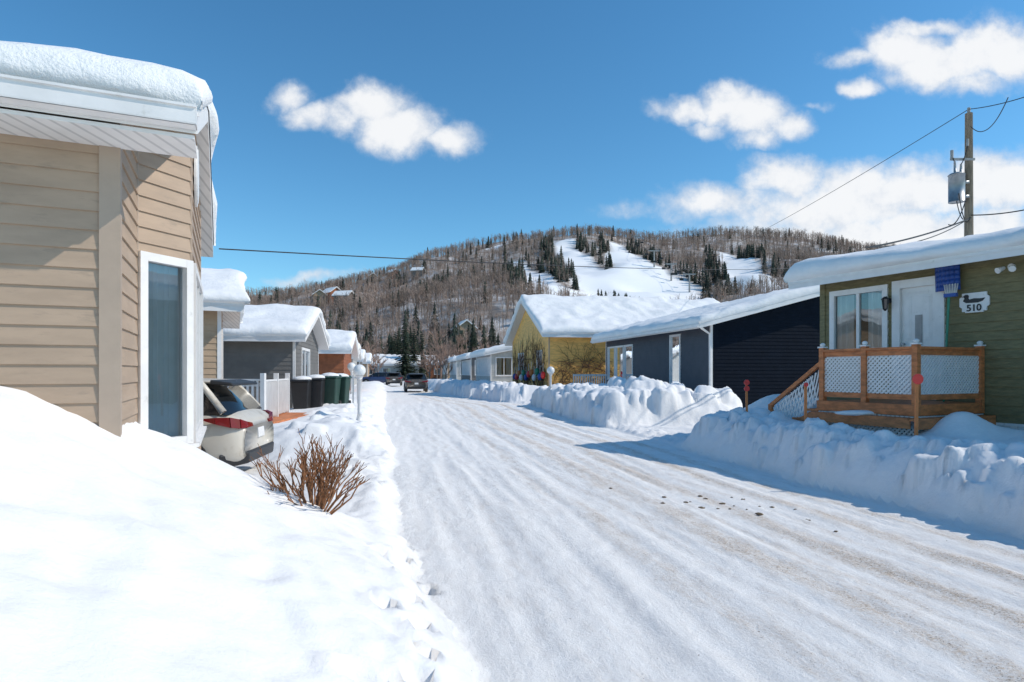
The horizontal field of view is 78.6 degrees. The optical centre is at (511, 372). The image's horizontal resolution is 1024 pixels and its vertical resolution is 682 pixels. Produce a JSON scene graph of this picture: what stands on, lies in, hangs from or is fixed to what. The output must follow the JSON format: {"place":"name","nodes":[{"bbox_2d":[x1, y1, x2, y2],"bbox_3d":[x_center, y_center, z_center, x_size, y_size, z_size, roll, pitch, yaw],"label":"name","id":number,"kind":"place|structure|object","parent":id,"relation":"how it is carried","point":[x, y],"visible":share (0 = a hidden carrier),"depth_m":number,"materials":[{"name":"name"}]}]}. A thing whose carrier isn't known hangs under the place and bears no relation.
{"place":"outdoors","nodes":[
{"label":"outdoors","id":0,"kind":"place"},
{"bbox_2d":[0,375,1023,681],"bbox_3d":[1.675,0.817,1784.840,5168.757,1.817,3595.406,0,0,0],"label":"snow ground","id":1,"kind":"structure","parent":0,"point":[136,553],"depth_m":3.46,"materials":[{"name":"snow"}]},
{"bbox_2d":[0,41,218,449],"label":"beige house","id":2,"kind":"structure","parent":1,"relation":"on","point":[107,234],"depth_m":4.11,"materials":[{"name":"plastic"}]},
{"bbox_2d":[138,250,198,446],"bbox_3d":[-2.980,-0.163,5.347,0.187,1.655,0.580,0,0,21],"label":"window","id":3,"kind":"structure","parent":2,"relation":"in","point":[165,283],"depth_m":5.43,"materials":[{"name":"white glass"}]},
{"bbox_2d":[194,146,198,206],"bbox_3d":[-3.028,-1.880,6.011,0.029,0.580,0.420,0,0,-24],"label":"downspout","id":4,"kind":"object","parent":2,"relation":"attached to","point":[196,179],"depth_m":5.87,"materials":[{"name":"white paint"}]},
{"bbox_2d":[194,263,206,445],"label":"trim","id":5,"kind":"structure","parent":2,"relation":"in","point":[199,430],"depth_m":6.72,"materials":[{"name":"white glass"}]},
{"bbox_2d":[201,268,249,378],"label":"tan house","id":6,"kind":"structure","parent":1,"relation":"on","point":[226,298],"depth_m":13.14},
{"bbox_2d":[222,329,222,378],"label":"window","id":7,"kind":"structure","parent":6,"relation":"in","point":[222,329],"depth_m":14.06,"materials":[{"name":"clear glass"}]},
{"bbox_2d":[201,378,273,465],"bbox_3d":[-5.961,0.830,9.214,4.520,1.510,2.282,0,0,0],"label":"parked car","id":8,"kind":"object","parent":1,"relation":"on","point":[237,422],"visible":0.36,"depth_m":8.79,"materials":[{"name":"paint"}]},
{"bbox_2d":[241,373,308,423],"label":"picket deck","id":9,"kind":"structure","parent":1,"relation":"on","point":[275,395],"depth_m":14.39,"materials":[{"name":"white paint"}]},
{"bbox_2d":[223,304,329,407],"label":"grey house","id":10,"kind":"structure","parent":1,"relation":"on","point":[269,340],"depth_m":20.17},
{"bbox_2d":[301,347,309,375],"bbox_3d":[-7.534,-0.200,22.755,0.440,1.340,2.127,0,0,-2],"label":"window","id":11,"kind":"structure","parent":10,"relation":"in","point":[305,353],"depth_m":22.73,"materials":[{"name":"white glass"}]},
{"bbox_2d":[290,376,311,408],"bbox_3d":[-6.223,0.641,18.635,0.585,1.068,0.731,0,0,0],"label":"wheeled bin","id":12,"kind":"object","parent":1,"relation":"on","point":[301,386],"visible":0.7,"depth_m":18.34,"materials":[{"name":"black plastic"}]},
{"bbox_2d":[251,429,368,514],"bbox_3d":[-1.663,0.826,5.165,0.957,0.726,1.226,0,0,-16],"label":"twig bush","id":13,"kind":"object","parent":1,"relation":"on","point":[326,491],"visible":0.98,"depth_m":5.09,"materials":[{"name":"plant"}]},
{"bbox_2d":[308,374,325,407],"bbox_3d":[-5.911,0.598,18.935,0.585,1.068,0.731,0,0,0],"label":"wheeled bin","id":14,"kind":"object","parent":1,"relation":"on","point":[317,390],"visible":0.62,"depth_m":18.65,"materials":[{"name":"black plastic"}]},
{"bbox_2d":[302,375,355,402],"bbox_3d":[-5.950,0.600,20.600,1.900,1.000,0.060,0,0,0],"label":"picket fence","id":15,"kind":"object","parent":1,"relation":"on","point":[353,377],"visible":0.09,"depth_m":20.57,"materials":[{"name":"white paint"}]},
{"bbox_2d":[321,373,341,403],"bbox_3d":[-5.585,0.542,19.235,0.585,1.068,0.731,0,0,0],"label":"wheeled bin","id":16,"kind":"object","parent":1,"relation":"on","point":[332,386],"visible":0.66,"depth_m":18.95,"materials":[{"name":"green plastic"}]},
{"bbox_2d":[319,329,359,374],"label":"house","id":17,"kind":"structure","parent":1,"relation":"on","point":[340,352],"depth_m":30.94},
{"bbox_2d":[337,373,351,403],"bbox_3d":[-5.463,0.564,19.935,0.585,1.068,0.731,0,0,0],"label":"wheeled bin","id":18,"kind":"object","parent":1,"relation":"on","point":[344,389],"visible":0.41,"depth_m":19.67,"materials":[{"name":"green plastic"}]},
{"bbox_2d":[347,362,355,393],"bbox_3d":[-6.537,0.371,25.500,0.340,1.542,0.335,0,0,0],"label":"globe lamp","id":19,"kind":"object","parent":1,"relation":"on","point":[350,366],"visible":0.84,"depth_m":25.44,"materials":[{"name":"white paint"}]},
{"bbox_2d":[351,357,358,362],"bbox_3d":[-15.240,-0.365,42.947,9.032,3.930,6.624,0,0,-11],"label":"mobile home","id":20,"kind":"object","parent":1,"relation":"on","point":[354,359],"visible":0.02,"depth_m":46.35,"materials":[{"name":"grey"}]},
{"bbox_2d":[353,343,361,384],"bbox_3d":[-17.492,-0.524,53.202,9.020,4.249,7.141,0,0,-11],"label":"mobile home","id":21,"kind":"object","parent":1,"relation":"on","point":[355,363],"visible":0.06,"depth_m":55.06,"materials":[{"name":"beige"}]},
{"bbox_2d":[353,364,365,420],"bbox_3d":[-3.460,0.558,14.200,0.280,1.476,0.276,0,0,0],"label":"globe lamp","id":22,"kind":"object","parent":1,"relation":"on","point":[359,370],"visible":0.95,"depth_m":14.16,"materials":[{"name":"metal"}]},
{"bbox_2d":[357,349,366,364],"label":"mobile home","id":23,"kind":"object","parent":1,"relation":"on","point":[364,357],"visible":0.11,"depth_m":65.54,"materials":[{"name":"grey"}]},
{"bbox_2d":[362,353,372,376],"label":"mobile home","id":24,"kind":"object","parent":1,"relation":"on","point":[368,361],"visible":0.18,"depth_m":80.34,"materials":[{"name":"beige"}]},
{"bbox_2d":[360,341,377,366],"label":"bare tree","id":25,"kind":"object","parent":1,"relation":"on","point":[370,350],"visible":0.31,"depth_m":83.72,"materials":[{"name":"brown plant"}]},
{"bbox_2d":[363,338,384,371],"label":"bare tree","id":26,"kind":"object","parent":1,"relation":"on","point":[374,348],"visible":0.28,"depth_m":112.10,"materials":[{"name":"brown plant"}]},
{"bbox_2d":[369,348,387,372],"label":"bare tree","id":27,"kind":"object","parent":1,"relation":"on","point":[379,361],"visible":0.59,"depth_m":94.57,"materials":[{"name":"brown plant"}]},
{"bbox_2d":[369,354,390,375],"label":"village house","id":28,"kind":"structure","parent":1,"relation":"on","point":[371,372],"depth_m":129.12,"materials":[{"name":"grey"}]},
{"bbox_2d":[376,346,387,371],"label":"bare tree","id":29,"kind":"object","parent":1,"relation":"on","point":[380,349],"visible":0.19,"depth_m":124.67,"materials":[{"name":"brown plant"}]},
{"bbox_2d":[388,336,395,353],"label":"conifer tree","id":30,"kind":"object","parent":1,"relation":"on","point":[392,345],"visible":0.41,"depth_m":139.92,"materials":[{"name":"green plant"}]},
{"bbox_2d":[391,331,402,354],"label":"conifer tree","id":31,"kind":"object","parent":1,"relation":"on","point":[397,344],"visible":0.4,"depth_m":124.78,"materials":[{"name":"green plant"}]},
{"bbox_2d":[374,354,420,380],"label":"village house","id":32,"kind":"structure","parent":1,"relation":"on","point":[389,363],"depth_m":120.82,"materials":[{"name":"beige"}]},
{"bbox_2d":[393,323,415,379],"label":"conifer tree","id":33,"kind":"object","parent":1,"relation":"on","point":[406,367],"visible":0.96,"depth_m":117.61,"materials":[{"name":"green plant"}]},
{"bbox_2d":[408,331,412,351],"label":"conifer tree","id":34,"kind":"object","parent":1,"relation":"on","point":[410,340],"visible":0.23,"depth_m":159.72,"materials":[{"name":"green plant"}]},
{"bbox_2d":[408,329,423,372],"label":"conifer tree","id":35,"kind":"object","parent":1,"relation":"on","point":[414,352],"visible":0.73,"depth_m":121.70,"materials":[{"name":"green plant"}]},
{"bbox_2d":[418,332,430,377],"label":"conifer tree","id":36,"kind":"object","parent":1,"relation":"on","point":[422,348],"visible":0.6,"depth_m":129.67,"materials":[{"name":"green plant"}]},
{"bbox_2d":[416,348,436,378],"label":"bare tree","id":37,"kind":"object","parent":1,"relation":"on","point":[426,361],"visible":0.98,"depth_m":107.68,"materials":[{"name":"brown plant"}]},
{"bbox_2d":[426,334,433,353],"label":"conifer tree","id":38,"kind":"object","parent":1,"relation":"on","point":[430,337],"visible":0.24,"depth_m":159.82,"materials":[{"name":"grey plant"}]},
{"bbox_2d":[425,343,442,378],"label":"bare tree","id":39,"kind":"object","parent":1,"relation":"on","point":[434,354],"visible":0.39,"depth_m":117.77,"materials":[{"name":"brown plant"}]},
{"bbox_2d":[426,328,448,378],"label":"bare tree","id":40,"kind":"object","parent":1,"relation":"on","point":[438,355],"visible":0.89,"depth_m":99.53,"materials":[{"name":"brown plant"}]},
{"bbox_2d":[425,355,454,378],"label":"village house","id":41,"kind":"structure","parent":1,"relation":"on","point":[433,373],"depth_m":140.83,"materials":[{"name":"red"}]},
{"bbox_2d":[427,335,453,364],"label":"bare tree","id":42,"kind":"object","parent":1,"relation":"on","point":[450,341],"visible":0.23,"depth_m":110.53,"materials":[{"name":"brown plant"}]},
{"bbox_2d":[437,351,452,378],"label":"bare tree","id":43,"kind":"object","parent":1,"relation":"on","point":[445,360],"visible":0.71,"depth_m":92.00,"materials":[{"name":"brown plant"}]},
{"bbox_2d":[442,362,449,378],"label":"porch house","id":44,"kind":"structure","parent":1,"relation":"on","point":[443,374],"depth_m":104.53,"materials":[{"name":"beige"}]},
{"bbox_2d":[440,342,459,358],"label":"bare tree","id":45,"kind":"object","parent":1,"relation":"on","point":[454,349],"visible":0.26,"depth_m":104.91,"materials":[{"name":"brown plant"}]},
{"bbox_2d":[446,356,460,379],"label":"porch house","id":46,"kind":"structure","parent":1,"relation":"on","point":[455,372],"depth_m":86.23,"materials":[{"name":"beige"}]},
{"bbox_2d":[453,333,467,355],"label":"bare tree","id":47,"kind":"object","parent":1,"relation":"on","point":[463,343],"visible":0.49,"depth_m":119.49,"materials":[{"name":"brown plant"}]},
{"bbox_2d":[456,331,467,353],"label":"conifer tree","id":48,"kind":"object","parent":1,"relation":"on","point":[462,335],"visible":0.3,"depth_m":149.92,"materials":[{"name":"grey plant"}]},
{"bbox_2d":[456,352,475,380],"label":"porch house","id":49,"kind":"structure","parent":1,"relation":"on","point":[468,367],"depth_m":71.99,"materials":[{"name":"grey"}]},
{"bbox_2d":[466,360,467,374],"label":"window","id":50,"kind":"structure","parent":49,"relation":"in","point":[466,360],"depth_m":73.51,"materials":[{"name":"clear glass"}]},
{"bbox_2d":[469,360,470,374],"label":"window","id":51,"kind":"structure","parent":49,"relation":"in","point":[469,360],"depth_m":70.58,"materials":[{"name":"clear glass"}]},
{"bbox_2d":[468,328,478,351],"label":"conifer tree","id":52,"kind":"object","parent":1,"relation":"on","point":[473,334],"visible":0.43,"depth_m":154.75,"materials":[{"name":"green plant"}]},
{"bbox_2d":[469,344,511,381],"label":"porch house","id":53,"kind":"structure","parent":1,"relation":"on","point":[493,363],"depth_m":56.31,"materials":[{"name":"beige"}]},
{"bbox_2d":[477,358,478,375],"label":"window","id":54,"kind":"structure","parent":53,"relation":"in","point":[478,358],"depth_m":64.13,"materials":[{"name":"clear glass"}]},
{"bbox_2d":[480,358,481,375],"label":"window","id":55,"kind":"structure","parent":53,"relation":"in","point":[480,358],"depth_m":61.96,"materials":[{"name":"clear glass"}]},
{"bbox_2d":[482,358,483,375],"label":"window","id":56,"kind":"structure","parent":53,"relation":"in","point":[482,358],"depth_m":60.67,"materials":[{"name":"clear glass"}]},
{"bbox_2d":[484,357,485,375],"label":"window","id":57,"kind":"structure","parent":53,"relation":"in","point":[484,357],"depth_m":59.39,"materials":[{"name":"blue glass"}]},
{"bbox_2d":[486,357,487,375],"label":"window","id":58,"kind":"structure","parent":53,"relation":"in","point":[486,357],"depth_m":58.15,"materials":[{"name":"blue glass"}]},
{"bbox_2d":[488,357,489,375],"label":"window","id":59,"kind":"structure","parent":53,"relation":"in","point":[488,357],"depth_m":56.93,"materials":[{"name":"blue glass"}]},
{"bbox_2d":[496,357,511,375],"bbox_3d":[-0.728,-0.525,56.261,1.540,1.690,0.152,0,0,-11],"label":"window","id":60,"kind":"structure","parent":53,"relation":"in","point":[498,359],"depth_m":56.27,"materials":[{"name":"white glass"}]},
{"bbox_2d":[490,329,497,346],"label":"conifer tree","id":61,"kind":"object","parent":1,"relation":"on","point":[493,338],"visible":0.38,"depth_m":159.77,"materials":[{"name":"green plant"}]},
{"bbox_2d":[547,367,554,390],"bbox_3d":[1.669,0.357,27.000,0.340,1.214,0.335,0,0,0],"label":"globe lamp","id":62,"kind":"object","parent":1,"relation":"on","point":[550,371],"visible":0.97,"depth_m":26.93,"materials":[{"name":"white paint"}]},
{"bbox_2d":[573,374,606,383],"bbox_3d":[4.233,0.650,33.978,1.900,1.100,0.060,0,0,-11],"label":"white picket railing","id":63,"kind":"object","parent":1,"relation":"on","point":[589,375],"visible":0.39,"depth_m":33.97,"materials":[{"name":"paint"}]},
{"bbox_2d":[503,294,719,386],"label":"yellow house","id":64,"kind":"structure","parent":1,"relation":"on","point":[575,322],"depth_m":41.88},
{"bbox_2d":[518,353,523,370],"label":"window","id":65,"kind":"structure","parent":64,"relation":"in","point":[518,353],"depth_m":47.72,"materials":[{"name":"grey glass"}]},
{"bbox_2d":[513,328,547,385],"bbox_3d":[1.155,-0.904,44.667,0.088,4.594,11.448,0,0,-11],"label":"climbing vine","id":66,"kind":"object","parent":64,"relation":"attached to","point":[535,365],"visible":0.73,"depth_m":43.88,"materials":[{"name":"brown plant"}]},
{"bbox_2d":[529,362,533,375],"bbox_3d":[1.323,-0.230,42.784,0.320,0.990,0.304,0,0,0],"label":"fishing float","id":67,"kind":"object","parent":66,"relation":"hanging from","point":[531,372],"visible":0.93,"depth_m":42.70,"materials":[{"name":"white paint"}]},
{"bbox_2d":[541,371,545,378],"bbox_3d":[1.961,-0.082,39.444,0.320,0.990,0.304,0,0,0],"label":"fishing float","id":68,"kind":"object","parent":66,"relation":"hanging from","point":[543,374],"visible":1,"depth_m":39.34,"materials":[{"name":"red paint"}]},
{"bbox_2d":[536,350,541,376],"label":"window","id":69,"kind":"structure","parent":64,"relation":"in","point":[540,352],"depth_m":41.42,"materials":[{"name":"grey glass"}]},
{"bbox_2d":[552,340,605,384],"bbox_3d":[4.400,-0.349,39.342,4.160,3.493,0.089,0,0,-11],"label":"climbing vine","id":70,"kind":"object","parent":64,"relation":"attached to","point":[575,371],"visible":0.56,"depth_m":39.29,"materials":[{"name":"brown plant"}]},
{"bbox_2d":[590,285,819,407],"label":"navy house","id":71,"kind":"structure","parent":1,"relation":"on","point":[766,344],"depth_m":24.43,"materials":[{"name":"blue wood"}]},
{"bbox_2d":[607,346,614,379],"bbox_3d":[5.521,-0.507,34.603,0.285,1.825,1.203,0,0,-6],"label":"window","id":72,"kind":"structure","parent":71,"relation":"in","point":[610,350],"depth_m":34.82,"materials":[{"name":"clear glass"}]},
{"bbox_2d":[615,345,623,377],"bbox_3d":[5.756,-0.225,33.378,0.270,2.390,1.240,0,0,-3],"label":"window","id":73,"kind":"structure","parent":71,"relation":"in","point":[619,350],"depth_m":33.44,"materials":[{"name":"clear glass"}]},
{"bbox_2d":[624,344,632,379],"bbox_3d":[6.000,-0.225,32.101,0.270,2.390,1.240,0,0,-3],"label":"window","id":74,"kind":"structure","parent":71,"relation":"in","point":[628,349],"depth_m":32.17,"materials":[{"name":"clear glass"}]},
{"bbox_2d":[669,334,680,383],"bbox_3d":[7.013,-0.450,26.797,0.231,2.340,1.042,0,0,-4],"label":"window","id":75,"kind":"structure","parent":71,"relation":"in","point":[674,340],"depth_m":26.82,"materials":[{"name":"clear glass"}]},
{"bbox_2d":[744,380,749,411],"bbox_3d":[4.606,0.578,12.291,0.110,0.866,0.042,0,0,0],"label":"marker stake","id":76,"kind":"object","parent":1,"relation":"on","point":[746,387],"visible":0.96,"depth_m":12.29,"materials":[{"name":"wood"}]},
{"bbox_2d":[804,382,808,420],"bbox_3d":[4.785,0.603,10.191,0.070,0.877,0.042,0,0,0],"label":"marker stake","id":77,"kind":"object","parent":1,"relation":"on","point":[806,384],"visible":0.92,"depth_m":10.19,"materials":[{"name":"wood"}]},
{"bbox_2d":[768,338,995,435],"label":"wooden deck","id":78,"kind":"structure","parent":1,"relation":"on","point":[864,410],"depth_m":10.17,"materials":[{"name":"orange wood"}]},
{"bbox_2d":[935,264,960,401],"bbox_3d":[7.455,-0.669,10.748,0.167,2.341,0.408,0,0,-15],"label":"snow shovel","id":79,"kind":"object","parent":78,"relation":"on","point":[945,275],"visible":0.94,"depth_m":10.72,"materials":[{"name":"blue plastic"}]},
{"bbox_2d":[943,283,957,401],"bbox_3d":[7.432,-0.500,10.600,0.213,2.002,0.219,0,0,39],"label":"push broom","id":80,"kind":"object","parent":78,"relation":"on","point":[950,293],"visible":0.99,"depth_m":10.62,"materials":[{"name":"blue plastic"}]},
{"bbox_2d":[783,226,1023,429],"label":"olive house","id":81,"kind":"structure","parent":1,"relation":"on","point":[856,287],"depth_m":10.97,"materials":[{"name":"green wood"}]},
{"bbox_2d":[829,284,888,357],"bbox_3d":[6.882,-0.983,12.415,0.187,1.365,1.310,0,0,-24],"label":"window","id":82,"kind":"structure","parent":81,"relation":"in","point":[878,320],"depth_m":12.42,"materials":[{"name":"white glass"}]},
{"bbox_2d":[881,296,891,310],"bbox_3d":[7.039,-1.290,11.760,0.221,0.279,0.139,0,0,-22],"label":"wall lamp","id":83,"kind":"object","parent":81,"relation":"attached to","point":[886,300],"visible":1,"depth_m":11.71,"materials":[{"name":"black plastic"}]},
{"bbox_2d":[892,276,945,393],"bbox_3d":[7.357,-0.605,11.324,0.100,2.190,0.940,0,0,-24],"label":"door","id":84,"kind":"structure","parent":81,"relation":"in","point":[918,311],"depth_m":11.34,"materials":[{"name":"white paint"}]},
{"bbox_2d":[959,291,989,312],"bbox_3d":[7.716,-1.165,10.444,0.036,0.330,0.460,0,0,-24],"label":"house number sign","id":85,"kind":"object","parent":81,"relation":"attached to","point":[974,302],"visible":1,"depth_m":10.43,"materials":[{"name":"white paint"}]},
{"bbox_2d":[995,264,1015,273],"bbox_3d":[7.868,-1.652,9.929,0.225,0.151,0.302,0,0,-25],"label":"flood light","id":86,"kind":"object","parent":81,"relation":"attached to","point":[1011,267],"visible":1,"depth_m":9.95,"materials":[{"name":"white paint"}]},
{"bbox_2d":[912,374,923,435],"bbox_3d":[5.369,0.575,8.291,0.140,1.109,0.042,0,0,0],"label":"marker stake","id":87,"kind":"object","parent":1,"relation":"on","point":[917,379],"visible":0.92,"depth_m":8.29,"materials":[{"name":"wood"}]},
{"bbox_2d":[947,107,974,235],"bbox_3d":[15.643,-3.850,21.876,1.175,10.900,0.588,0,0,0],"label":"utility pole","id":88,"kind":"object","parent":1,"relation":"on","point":[960,186],"visible":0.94,"depth_m":21.88,"materials":[{"name":"brown wood"}]},
{"bbox_2d":[219,248,788,269],"bbox_3d":[17.125,-6.692,34.200,0.016,10.087,66.607,0,0,39],"label":"power line","id":89,"kind":"object","parent":88,"relation":"attached to","point":[465,261],"visible":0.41,"depth_m":11.64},
{"bbox_2d":[717,110,966,251],"bbox_3d":[22.713,-13.477,58.500,0.025,8.481,74.205,0,0,10],"label":"power line","id":90,"kind":"object","parent":88,"relation":"attached to","point":[873,167],"visible":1,"depth_m":29.29,"materials":[{"name":"rubber"}]},
{"bbox_2d":[865,221,964,247],"bbox_3d":[12.730,-4.350,19.452,7.957,1.929,0.029,0,0,-38],"label":"power line","id":91,"kind":"object","parent":88,"relation":"attached to","point":[919,240],"visible":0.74,"depth_m":19.69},
{"bbox_2d":[869,218,970,246],"bbox_3d":[13.030,-4.450,19.703,7.501,1.946,0.045,0,0,-36],"label":"power line","id":92,"kind":"object","parent":88,"relation":"attached to","point":[918,235],"visible":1,"depth_m":19.33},
{"bbox_2d":[971,97,1008,131],"bbox_3d":[15.164,-8.145,19.952,0.025,0.933,4.302,0,0,25],"label":"power line","id":93,"kind":"object","parent":88,"relation":"attached to","point":[995,120],"visible":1,"depth_m":19.20,"materials":[{"name":"rubber"}]},
{"bbox_2d":[969,97,1023,109],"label":"power line","id":94,"kind":"object","parent":88,"relation":"attached to","point":[997,104],"visible":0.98,"depth_m":19.73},
{"bbox_2d":[971,209,1023,215],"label":"power line","id":95,"kind":"object","parent":88,"relation":"attached to","point":[997,213],"visible":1,"depth_m":20.82,"materials":[{"name":"rubber"}]},
{"bbox_2d":[0,0,1023,295],"label":"sky","id":96,"kind":"structure","parent":0,"point":[374,128],"materials":[{"name":"blue"}]},
{"bbox_2d":[255,234,860,352],"bbox_3d":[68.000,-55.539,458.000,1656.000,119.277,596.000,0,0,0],"label":"hill","id":97,"kind":"structure","parent":0,"point":[629,279],"depth_m":336.43,"materials":[{"name":"snow"}]},
{"bbox_2d":[312,289,325,306],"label":"hillside chalet","id":98,"kind":"object","parent":97,"relation":"on","point":[318,292],"visible":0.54,"depth_m":329.29,"materials":[{"name":"beige"}]},
{"bbox_2d":[323,286,339,304],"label":"hillside chalet","id":99,"kind":"object","parent":97,"relation":"on","point":[331,290],"visible":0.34,"depth_m":334.30,"materials":[{"name":"white"}]},
{"bbox_2d":[331,290,353,304],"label":"hillside chalet","id":100,"kind":"object","parent":97,"relation":"on","point":[343,292],"visible":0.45,"depth_m":324.02,"materials":[{"name":"grey"}]},
{"bbox_2d":[410,267,425,278],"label":"hillside chalet","id":101,"kind":"object","parent":97,"relation":"on","point":[415,269],"visible":0.54,"depth_m":419.98,"materials":[{"name":"grey"}]},
{"bbox_2d":[451,319,476,344],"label":"hillside chalet","id":102,"kind":"object","parent":97,"relation":"on","point":[463,323],"visible":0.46,"depth_m":204.91,"materials":[{"name":"beige"}]},
{"bbox_2d":[257,224,860,354],"bbox_3d":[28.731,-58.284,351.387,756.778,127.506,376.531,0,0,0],"label":"conifer forest","id":103,"kind":"object","parent":97,"relation":"on","point":[749,252],"visible":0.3,"depth_m":340.59,"materials":[{"name":"plant"}]},
{"bbox_2d":[245,222,899,352],"bbox_3d":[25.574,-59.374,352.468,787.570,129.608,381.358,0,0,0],"label":"bare forest","id":104,"kind":"object","parent":97,"relation":"on","point":[381,300],"visible":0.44,"depth_m":349.35,"materials":[{"name":"plant"}]},
{"bbox_2d":[632,236,695,291],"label":"chairlift","id":105,"kind":"object","parent":97,"relation":"on","point":[669,264],"visible":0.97,"depth_m":333.23,"materials":[{"name":"grey metal"}]},
{"bbox_2d":[383,381,1023,681],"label":"road","id":106,"kind":"structure","parent":0,"point":[543,552],"depth_m":5.23,"materials":[{"name":"snow"}]},
{"bbox_2d":[362,372,389,384],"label":"distant car","id":107,"kind":"object","parent":106,"relation":"on","point":[378,376],"visible":0.44,"depth_m":76.75,"materials":[{"name":"blue paint"}]},
{"bbox_2d":[384,372,402,385],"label":"distant car","id":108,"kind":"object","parent":106,"relation":"on","point":[393,377],"visible":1,"depth_m":70.15,"materials":[{"name":"grey paint"}]},
{"bbox_2d":[402,373,428,391],"bbox_3d":[-7.958,0.830,51.634,2.196,1.510,4.414,0,0,-11],"label":"driving car","id":109,"kind":"object","parent":106,"relation":"on","point":[416,380],"visible":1,"depth_m":49.63,"materials":[{"name":"grey paint"}]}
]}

